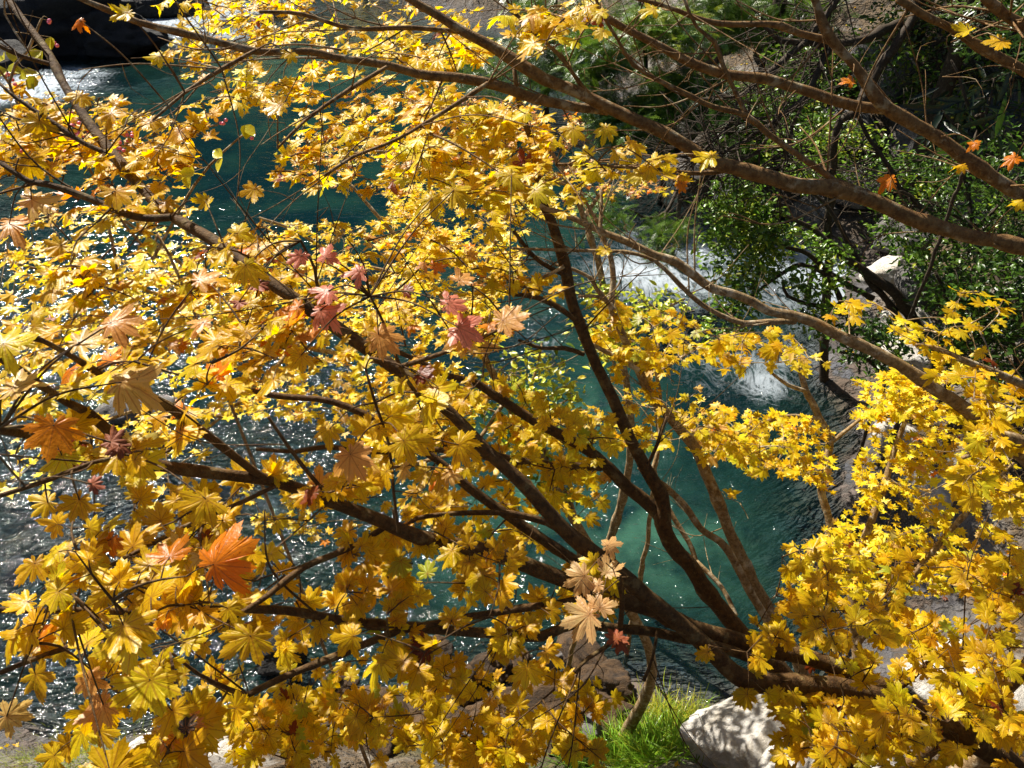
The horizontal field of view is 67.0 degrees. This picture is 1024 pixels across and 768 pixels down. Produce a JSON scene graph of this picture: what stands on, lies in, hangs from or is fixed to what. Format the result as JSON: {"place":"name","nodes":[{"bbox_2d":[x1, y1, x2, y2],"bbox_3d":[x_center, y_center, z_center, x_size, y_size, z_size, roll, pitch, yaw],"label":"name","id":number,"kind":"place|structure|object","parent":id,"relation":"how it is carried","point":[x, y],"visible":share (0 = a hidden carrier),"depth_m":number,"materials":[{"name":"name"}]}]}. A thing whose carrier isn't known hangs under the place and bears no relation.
{"place":"outdoors","nodes":[
{"label":"outdoors","id":0,"kind":"place"},
{"bbox_2d":[0,0,851,718],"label":"river","id":1,"kind":"structure","parent":0,"point":[688,486],"depth_m":18.35,"materials":[{"name":"liquid"}]},
{"bbox_2d":[94,392,153,426],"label":"boulder","id":2,"kind":"object","parent":1,"relation":"in","point":[104,409],"visible":0.28,"depth_m":13.69,"materials":[{"name":"stone"}]},
{"bbox_2d":[149,395,176,422],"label":"boulder","id":3,"kind":"object","parent":1,"relation":"in","point":[168,398],"visible":0.18,"depth_m":13.89,"materials":[{"name":"stone"}]},
{"bbox_2d":[249,629,308,678],"bbox_3d":[-3.014,3.516,10.005,0.765,0.665,0.576,0,38,0],"label":"boulder","id":4,"kind":"object","parent":1,"relation":"in","point":[269,669],"visible":0.25,"depth_m":9.82,"materials":[{"name":"stone"}]},
{"bbox_2d":[321,670,359,697],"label":"rock","id":5,"kind":"object","parent":1,"relation":"in","point":[343,682],"visible":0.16,"depth_m":9.60,"materials":[{"name":"stone"}]},
{"bbox_2d":[426,634,453,663],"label":"rock","id":6,"kind":"object","parent":1,"relation":"in","point":[448,648],"visible":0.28,"depth_m":10.00,"materials":[{"name":"stone"}]},
{"bbox_2d":[512,649,533,666],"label":"rock","id":7,"kind":"object","parent":1,"relation":"in","point":[515,662],"visible":0.19,"depth_m":9.90,"materials":[{"name":"stone"}]},
{"bbox_2d":[542,649,563,670],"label":"rock","id":8,"kind":"object","parent":1,"relation":"in","point":[550,665],"visible":0.18,"depth_m":9.90,"materials":[{"name":"stone"}]},
{"bbox_2d":[0,0,1023,767],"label":"ground","id":9,"kind":"structure","parent":0,"point":[778,510],"depth_m":13.21,"materials":[{"name":"stone"}]},
{"bbox_2d":[0,523,24,541],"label":"cobble","id":10,"kind":"object","parent":9,"relation":"on","point":[11,533],"visible":0.88,"depth_m":12.11,"materials":[{"name":"stone"}]},
{"bbox_2d":[1,554,36,580],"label":"cobble","id":11,"kind":"object","parent":9,"relation":"on","point":[15,562],"visible":0.67,"depth_m":11.44,"materials":[{"name":"stone"}]},
{"bbox_2d":[0,39,42,77],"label":"boulder","id":12,"kind":"object","parent":9,"relation":"on","point":[16,45],"visible":0.38,"depth_m":30.26,"materials":[{"name":"stone"}]},
{"bbox_2d":[8,651,37,673],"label":"cobble","id":13,"kind":"object","parent":9,"relation":"on","point":[16,658],"visible":0.46,"depth_m":10.26,"materials":[{"name":"stone"}]},
{"bbox_2d":[26,473,65,504],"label":"cobble","id":14,"kind":"object","parent":9,"relation":"on","point":[57,488],"visible":0.39,"depth_m":12.87,"materials":[{"name":"stone"}]},
{"bbox_2d":[0,0,144,61],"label":"boulder","id":15,"kind":"object","parent":9,"relation":"on","point":[59,14],"visible":0.29,"depth_m":31.13,"materials":[{"name":"stone"}]},
{"bbox_2d":[0,690,150,767],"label":"grass tuft","id":16,"kind":"object","parent":9,"relation":"on","point":[31,757],"visible":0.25,"depth_m":8.35,"materials":[{"name":"green plant"}]},
{"bbox_2d":[78,626,106,654],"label":"cobble","id":17,"kind":"object","parent":9,"relation":"on","point":[89,652],"visible":0.05,"depth_m":10.37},
{"bbox_2d":[70,8,174,64],"bbox_3d":[-16.707,-14.557,33.017,5.574,3.169,3.818,13,40,16],"label":"boulder","id":18,"kind":"object","parent":9,"relation":"on","point":[127,40],"visible":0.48,"depth_m":31.52,"materials":[{"name":"stone"}]},
{"bbox_2d":[128,732,160,762],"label":"boulder","id":19,"kind":"object","parent":9,"relation":"on","point":[136,741],"visible":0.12,"depth_m":8.54,"materials":[{"name":"stone"}]},
{"bbox_2d":[157,479,181,499],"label":"cobble","id":20,"kind":"object","parent":9,"relation":"on","point":[173,482],"visible":0.37,"depth_m":12.57,"materials":[{"name":"stone"}]},
{"bbox_2d":[135,0,210,19],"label":"boulder","id":21,"kind":"object","parent":9,"relation":"on","point":[148,10],"visible":0.42,"depth_m":36.80,"materials":[{"name":"stone"}]},
{"bbox_2d":[0,0,370,767],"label":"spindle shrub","id":22,"kind":"object","parent":9,"relation":"on","point":[184,176],"visible":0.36,"depth_m":2.91,"materials":[{"name":"yellow plant"}]},
{"bbox_2d":[193,594,227,630],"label":"cobble","id":23,"kind":"object","parent":9,"relation":"on","point":[220,598],"visible":0.06,"depth_m":10.88,"materials":[{"name":"stone"}]},
{"bbox_2d":[205,631,225,655],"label":"cobble","id":24,"kind":"object","parent":9,"relation":"on","point":[217,644],"visible":0.39,"depth_m":10.53,"materials":[{"name":"stone"}]},
{"bbox_2d":[207,463,239,499],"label":"cobble","id":25,"kind":"object","parent":9,"relation":"on","point":[226,489],"visible":0.24,"depth_m":12.68,"materials":[{"name":"stone"}]},
{"bbox_2d":[208,738,252,759],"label":"boulder","id":26,"kind":"object","parent":9,"relation":"on","point":[223,748],"visible":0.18,"depth_m":6.58,"materials":[{"name":"stone"}]},
{"bbox_2d":[228,591,234,600],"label":"cobble","id":27,"kind":"object","parent":9,"relation":"on","point":[231,596],"visible":0.1,"depth_m":11.08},
{"bbox_2d":[242,451,254,462],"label":"cobble","id":28,"kind":"object","parent":9,"relation":"on","point":[244,454],"visible":0.54,"depth_m":13.56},
{"bbox_2d":[253,587,271,597],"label":"cobble","id":29,"kind":"object","parent":9,"relation":"on","point":[263,588],"visible":0.14,"depth_m":11.22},
{"bbox_2d":[253,561,275,582],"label":"cobble","id":30,"kind":"object","parent":9,"relation":"on","point":[268,571],"visible":0.21,"depth_m":11.39,"materials":[{"name":"stone"}]},
{"bbox_2d":[254,493,290,527],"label":"cobble","id":31,"kind":"object","parent":9,"relation":"on","point":[262,505],"visible":0.37,"depth_m":12.36,"materials":[{"name":"stone"}]},
{"bbox_2d":[271,488,292,493],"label":"cobble","id":32,"kind":"object","parent":9,"relation":"on","point":[273,491],"visible":0.16,"depth_m":12.79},
{"bbox_2d":[0,178,656,738],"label":"maple tree","id":33,"kind":"object","parent":9,"relation":"on","point":[398,210],"visible":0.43,"depth_m":5.62,"materials":[{"name":"yellow plant"}]},
{"bbox_2d":[337,583,369,611],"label":"cobble","id":34,"kind":"object","parent":9,"relation":"on","point":[359,588],"visible":0.04,"depth_m":11.29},
{"bbox_2d":[352,548,368,574],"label":"cobble","id":35,"kind":"object","parent":9,"relation":"on","point":[359,562],"visible":0.12,"depth_m":11.88,"materials":[{"name":"stone"}]},
{"bbox_2d":[353,526,375,540],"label":"cobble","id":36,"kind":"object","parent":9,"relation":"on","point":[360,531],"visible":0.23,"depth_m":12.32,"materials":[{"name":"stone"}]},
{"bbox_2d":[321,685,409,729],"bbox_3d":[-1.649,3.544,8.297,1.169,0.383,0.678,0,38,0],"label":"boulder","id":37,"kind":"object","parent":9,"relation":"on","point":[383,691],"visible":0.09,"depth_m":8.33,"materials":[{"name":"stone"}]},
{"bbox_2d":[363,721,397,758],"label":"rock","id":38,"kind":"object","parent":9,"relation":"on","point":[388,749],"visible":0.2,"depth_m":7.19,"materials":[{"name":"stone"}]},
{"bbox_2d":[404,607,419,621],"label":"cobble","id":39,"kind":"object","parent":9,"relation":"on","point":[413,615],"visible":0.23,"depth_m":11.39,"materials":[{"name":"stone"}]},
{"bbox_2d":[397,664,427,694],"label":"rock","id":40,"kind":"object","parent":9,"relation":"on","point":[403,684],"visible":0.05,"depth_m":9.66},
{"bbox_2d":[405,702,422,716],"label":"rock","id":41,"kind":"object","parent":9,"relation":"on","point":[411,709],"visible":0.09,"depth_m":9.00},
{"bbox_2d":[401,633,434,640],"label":"cobble","id":42,"kind":"object","parent":9,"relation":"on","point":[430,635],"visible":0.02,"depth_m":10.94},
{"bbox_2d":[414,601,428,612],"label":"cobble","id":43,"kind":"object","parent":9,"relation":"on","point":[421,609],"visible":0.14,"depth_m":11.56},
{"bbox_2d":[413,700,472,739],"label":"boulder","id":44,"kind":"object","parent":9,"relation":"on","point":[417,717],"visible":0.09,"depth_m":8.20,"materials":[{"name":"stone"}]},
{"bbox_2d":[441,659,478,707],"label":"rock","id":45,"kind":"object","parent":9,"relation":"on","point":[449,697],"visible":0.16,"depth_m":9.56,"materials":[{"name":"stone"}]},
{"bbox_2d":[433,722,486,767],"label":"rock","id":46,"kind":"object","parent":9,"relation":"on","point":[483,733],"visible":0.06,"depth_m":7.27,"materials":[{"name":"stone"}]},
{"bbox_2d":[274,94,673,601],"bbox_3d":[-0.286,0.272,10.157,4.352,7.749,1.937,0,38,0],"label":"maple tree","id":47,"kind":"object","parent":9,"relation":"on","point":[616,518],"visible":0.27,"depth_m":8.48,"materials":[{"name":"yellow plant"}]},
{"bbox_2d":[467,651,512,684],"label":"rock","id":48,"kind":"object","parent":9,"relation":"on","point":[496,664],"visible":0.35,"depth_m":9.78,"materials":[{"name":"stone"}]},
{"bbox_2d":[0,2,1022,767],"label":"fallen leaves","id":49,"kind":"object","parent":9,"relation":"on","point":[850,358],"visible":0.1,"depth_m":10.37,"materials":[{"name":"brown plant"}]},
{"bbox_2d":[0,0,1023,767],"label":"maple tree","id":50,"kind":"object","parent":9,"relation":"on","point":[178,564],"visible":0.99,"depth_m":1.98,"materials":[{"name":"yellow plant"}]},
{"bbox_2d":[423,0,622,114],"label":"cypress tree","id":51,"kind":"object","parent":9,"relation":"on","point":[547,62],"visible":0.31,"depth_m":25.03,"materials":[{"name":"green plant"}]},
{"bbox_2d":[467,337,594,697],"bbox_3d":[0.147,1.640,8.089,1.279,4.860,1.516,0,38,0],"label":"green sapling","id":52,"kind":"object","parent":9,"relation":"on","point":[555,397],"visible":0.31,"depth_m":6.97,"materials":[{"name":"green plant"}]},
{"bbox_2d":[72,0,1023,767],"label":"maple tree","id":53,"kind":"object","parent":9,"relation":"on","point":[430,118],"visible":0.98,"depth_m":2.45,"materials":[{"name":"yellow plant"}]},
{"bbox_2d":[465,681,633,738],"bbox_3d":[0.426,3.831,8.854,1.968,0.530,0.880,0,38,0],"label":"boulder","id":54,"kind":"object","parent":9,"relation":"on","point":[540,691],"visible":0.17,"depth_m":8.82,"materials":[{"name":"stone"}]},
{"bbox_2d":[548,740,584,758],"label":"rock","id":55,"kind":"object","parent":9,"relation":"on","point":[551,746],"visible":0.1,"depth_m":7.88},
{"bbox_2d":[556,630,607,668],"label":"rock","id":56,"kind":"object","parent":9,"relation":"on","point":[581,654],"visible":0.48,"depth_m":9.89,"materials":[{"name":"stone"}]},
{"bbox_2d":[541,731,625,767],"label":"grass tuft","id":57,"kind":"object","parent":9,"relation":"on","point":[582,764],"visible":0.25,"depth_m":7.68,"materials":[{"name":"green plant"}]},
{"bbox_2d":[582,713,603,739],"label":"rock","id":58,"kind":"object","parent":9,"relation":"on","point":[598,729],"visible":0.39,"depth_m":8.51,"materials":[{"name":"stone"}]},
{"bbox_2d":[575,659,634,702],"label":"boulder","id":59,"kind":"object","parent":9,"relation":"on","point":[616,674],"visible":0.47,"depth_m":9.31,"materials":[{"name":"stone"}]},
{"bbox_2d":[390,60,859,767],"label":"maple tree","id":60,"kind":"object","parent":9,"relation":"on","point":[576,434],"visible":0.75,"depth_m":3.12,"materials":[{"name":"yellow plant"}]},
{"bbox_2d":[562,275,695,664],"bbox_3d":[1.140,1.177,9.172,1.333,5.569,1.356,8,39,11],"label":"green sapling","id":61,"kind":"object","parent":9,"relation":"on","point":[666,305],"visible":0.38,"depth_m":7.81,"materials":[{"name":"green plant"}]},
{"bbox_2d":[572,186,706,276],"bbox_3d":[2.781,-2.235,16.959,3.301,4.528,2.681,0,38,0],"label":"cypress tree","id":62,"kind":"object","parent":9,"relation":"on","point":[659,237],"visible":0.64,"depth_m":15.91,"materials":[{"name":"green plant"}]},
{"bbox_2d":[542,0,751,205],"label":"cypress tree","id":63,"kind":"object","parent":9,"relation":"on","point":[676,37],"visible":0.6,"depth_m":19.44,"materials":[{"name":"green plant"}]},
{"bbox_2d":[578,694,724,767],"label":"grass tuft","id":64,"kind":"object","parent":9,"relation":"on","point":[644,742],"visible":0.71,"depth_m":7.85,"materials":[{"name":"green plant"}]},
{"bbox_2d":[482,136,833,767],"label":"maple tree","id":65,"kind":"object","parent":9,"relation":"on","point":[646,362],"visible":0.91,"depth_m":4.08,"materials":[{"name":"yellow plant"}]},
{"bbox_2d":[622,667,721,730],"bbox_3d":[1.944,3.769,9.061,1.866,1.324,1.570,0,38,0],"label":"grass tuft","id":66,"kind":"object","parent":9,"relation":"on","point":[674,705],"visible":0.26,"depth_m":9.24,"materials":[{"name":"green plant"}]},
{"bbox_2d":[646,122,698,152],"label":"boulder","id":67,"kind":"object","parent":9,"relation":"on","point":[658,151],"visible":0.03,"depth_m":23.63,"materials":[{"name":"stone"}]},
{"bbox_2d":[669,162,718,194],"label":"boulder","id":68,"kind":"object","parent":9,"relation":"on","point":[695,177],"visible":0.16,"depth_m":21.52,"materials":[{"name":"stone"}]},
{"bbox_2d":[676,40,717,69],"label":"boulder","id":69,"kind":"object","parent":9,"relation":"on","point":[709,61],"visible":0.11,"depth_m":25.46,"materials":[{"name":"stone"}]},
{"bbox_2d":[690,0,749,40],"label":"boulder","id":70,"kind":"object","parent":9,"relation":"on","point":[720,15],"visible":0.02,"depth_m":26.12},
{"bbox_2d":[421,151,1023,767],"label":"maple tree","id":71,"kind":"object","parent":9,"relation":"on","point":[991,435],"visible":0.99,"depth_m":2.96,"materials":[{"name":"yellow plant"}]},
{"bbox_2d":[680,694,829,767],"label":"boulder","id":72,"kind":"object","parent":9,"relation":"on","point":[736,736],"visible":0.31,"depth_m":7.14,"materials":[{"name":"stone"}]},
{"bbox_2d":[676,0,859,169],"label":"cypress tree","id":73,"kind":"object","parent":9,"relation":"on","point":[733,13],"visible":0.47,"depth_m":21.20,"materials":[{"name":"green plant"}]},
{"bbox_2d":[755,0,787,95],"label":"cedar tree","id":74,"kind":"object","parent":9,"relation":"on","point":[781,10],"visible":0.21,"depth_m":22.01,"materials":[{"name":"brown plant"}]},
{"bbox_2d":[621,0,952,382],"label":"tree","id":75,"kind":"object","parent":9,"relation":"on","point":[891,51],"visible":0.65,"depth_m":11.26,"materials":[{"name":"green plant"}]},
{"bbox_2d":[765,126,814,162],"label":"boulder","id":76,"kind":"object","parent":9,"relation":"on","point":[804,150],"visible":0.08,"depth_m":20.17,"materials":[{"name":"stone"}]},
{"bbox_2d":[686,161,939,412],"bbox_3d":[4.542,-1.446,12.350,4.438,4.182,2.672,-8,39,-11],"label":"evergreen tree","id":77,"kind":"object","parent":9,"relation":"on","point":[878,285],"visible":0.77,"depth_m":11.60,"materials":[{"name":"green plant"}]},
{"bbox_2d":[789,195,841,232],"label":"boulder","id":78,"kind":"object","parent":9,"relation":"on","point":[815,202],"visible":0.34,"depth_m":19.19,"materials":[{"name":"stone"}]},
{"bbox_2d":[743,104,898,312],"bbox_3d":[6.221,-3.506,15.899,3.357,4.842,3.031,0,38,0],"label":"evergreen shrub","id":79,"kind":"object","parent":9,"relation":"on","point":[825,142],"visible":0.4,"depth_m":14.73,"materials":[{"name":"green plant"}]},
{"bbox_2d":[757,738,894,767],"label":"boulder","id":80,"kind":"object","parent":9,"relation":"on","point":[764,761],"visible":0.09,"depth_m":6.70,"materials":[{"name":"stone"}]},
{"bbox_2d":[735,3,939,146],"bbox_3d":[7.862,-7.599,20.181,3.965,3.921,7.114,28,46,31],"label":"evergreen shrub","id":81,"kind":"object","parent":9,"relation":"on","point":[804,110],"visible":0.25,"depth_m":19.51,"materials":[{"name":"green plant"}]},
{"bbox_2d":[798,106,882,151],"bbox_3d":[8.472,-6.498,19.934,2.053,1.322,2.276,0,38,0],"label":"boulder","id":82,"kind":"object","parent":9,"relation":"on","point":[868,120],"visible":0.19,"depth_m":19.29,"materials":[{"name":"stone"}]},
{"bbox_2d":[688,352,1023,746],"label":"maple tree","id":83,"kind":"object","parent":9,"relation":"on","point":[851,557],"visible":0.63,"depth_m":5.98,"materials":[{"name":"yellow plant"}]},
{"bbox_2d":[808,307,923,465],"bbox_3d":[5.112,0.150,11.439,1.840,3.124,1.689,-24,44,-28],"label":"evergreen shrub","id":84,"kind":"object","parent":9,"relation":"on","point":[879,336],"visible":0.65,"depth_m":10.73,"materials":[{"name":"green plant"}]},
{"bbox_2d":[836,164,895,209],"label":"boulder","id":85,"kind":"object","parent":9,"relation":"on","point":[858,206],"visible":0.16,"depth_m":18.79,"materials":[{"name":"stone"}]},
{"bbox_2d":[859,255,906,284],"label":"boulder","id":86,"kind":"object","parent":9,"relation":"on","point":[881,267],"visible":0.28,"depth_m":16.35,"materials":[{"name":"stone"}]},
{"bbox_2d":[841,44,929,102],"bbox_3d":[9.918,-8.194,20.424,1.876,1.431,2.402,0,38,0],"label":"shrub","id":87,"kind":"object","parent":9,"relation":"on","point":[886,91],"visible":0.25,"depth_m":19.62,"materials":[{"name":"plant"}]},
{"bbox_2d":[871,418,919,450],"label":"boulder","id":88,"kind":"object","parent":9,"relation":"on","point":[883,426],"visible":0.2,"depth_m":12.41,"materials":[{"name":"stone"}]},
{"bbox_2d":[873,217,935,260],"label":"boulder","id":89,"kind":"object","parent":9,"relation":"on","point":[881,222],"visible":0.11,"depth_m":17.29,"materials":[{"name":"stone"}]},
{"bbox_2d":[881,332,928,374],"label":"boulder","id":90,"kind":"object","parent":9,"relation":"on","point":[918,362],"visible":0.24,"depth_m":13.37,"materials":[{"name":"stone"}]},
{"bbox_2d":[878,307,931,338],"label":"boulder","id":91,"kind":"object","parent":9,"relation":"on","point":[921,313],"visible":0.16,"depth_m":14.33,"materials":[{"name":"stone"}]},
{"bbox_2d":[905,0,934,48],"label":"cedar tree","id":92,"kind":"object","parent":9,"relation":"on","point":[921,36],"visible":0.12,"depth_m":19.93,"materials":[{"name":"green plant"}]},
{"bbox_2d":[894,265,951,306],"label":"boulder","id":93,"kind":"object","parent":9,"relation":"on","point":[900,281],"visible":0.27,"depth_m":14.71,"materials":[{"name":"stone"}]},
{"bbox_2d":[900,468,953,519],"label":"boulder","id":94,"kind":"object","parent":9,"relation":"on","point":[940,490],"visible":0.27,"depth_m":11.01,"materials":[{"name":"stone"}]},
{"bbox_2d":[901,523,957,559],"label":"boulder","id":95,"kind":"object","parent":9,"relation":"on","point":[928,530],"visible":0.1,"depth_m":10.83,"materials":[{"name":"stone"}]},
{"bbox_2d":[852,60,1023,464],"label":"bamboo clump","id":96,"kind":"object","parent":9,"relation":"on","point":[941,108],"visible":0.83,"depth_m":9.30,"materials":[{"name":"green plant"}]},
{"bbox_2d":[857,0,1023,138],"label":"evergreen shrub","id":97,"kind":"object","parent":9,"relation":"on","point":[913,39],"visible":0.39,"depth_m":18.01,"materials":[{"name":"green plant"}]},
{"bbox_2d":[859,135,1023,301],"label":"evergreen shrub","id":98,"kind":"object","parent":9,"relation":"on","point":[903,244],"visible":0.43,"depth_m":13.70,"materials":[{"name":"green plant"}]},
{"bbox_2d":[894,110,991,172],"bbox_3d":[10.481,-5.776,18.763,2.424,1.161,1.985,23,43,26],"label":"boulder","id":99,"kind":"object","parent":9,"relation":"on","point":[902,139],"visible":0.26,"depth_m":18.43,"materials":[{"name":"stone"}]},
{"bbox_2d":[902,638,999,703],"bbox_3d":[5.085,3.398,8.802,1.432,0.932,0.969,0,38,0],"label":"boulder","id":100,"kind":"object","parent":9,"relation":"on","point":[922,688],"visible":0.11,"depth_m":8.55,"materials":[{"name":"stone"}]},
{"bbox_2d":[894,0,1010,204],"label":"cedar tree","id":101,"kind":"object","parent":9,"relation":"on","point":[943,84],"visible":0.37,"depth_m":16.90,"materials":[{"name":"brown plant"}]},
{"bbox_2d":[886,245,1022,427],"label":"evergreen shrub","id":102,"kind":"object","parent":9,"relation":"on","point":[943,292],"visible":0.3,"depth_m":11.31,"materials":[{"name":"green plant"}]},
{"bbox_2d":[897,120,1023,346],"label":"evergreen shrub","id":103,"kind":"object","parent":9,"relation":"on","point":[966,189],"visible":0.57,"depth_m":12.23,"materials":[{"name":"green plant"}]},
{"bbox_2d":[915,239,1023,429],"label":"evergreen shrub","id":104,"kind":"object","parent":9,"relation":"on","point":[1011,332],"visible":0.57,"depth_m":10.74,"materials":[{"name":"green plant"}]},
{"bbox_2d":[922,83,1019,145],"bbox_3d":[11.119,-6.492,18.659,1.884,1.251,2.592,-26,45,-29],"label":"boulder","id":105,"kind":"object","parent":9,"relation":"on","point":[1007,130],"visible":0.09,"depth_m":17.90,"materials":[{"name":"stone"}]},
{"bbox_2d":[935,0,1023,336],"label":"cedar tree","id":106,"kind":"object","parent":9,"relation":"on","point":[1016,36],"visible":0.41,"depth_m":9.53,"materials":[{"name":"green plant"}]},
{"bbox_2d":[957,684,1023,756],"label":"boulder","id":107,"kind":"object","parent":9,"relation":"on","point":[1019,695],"visible":0.05,"depth_m":8.18,"materials":[{"name":"stone"}]}
]}

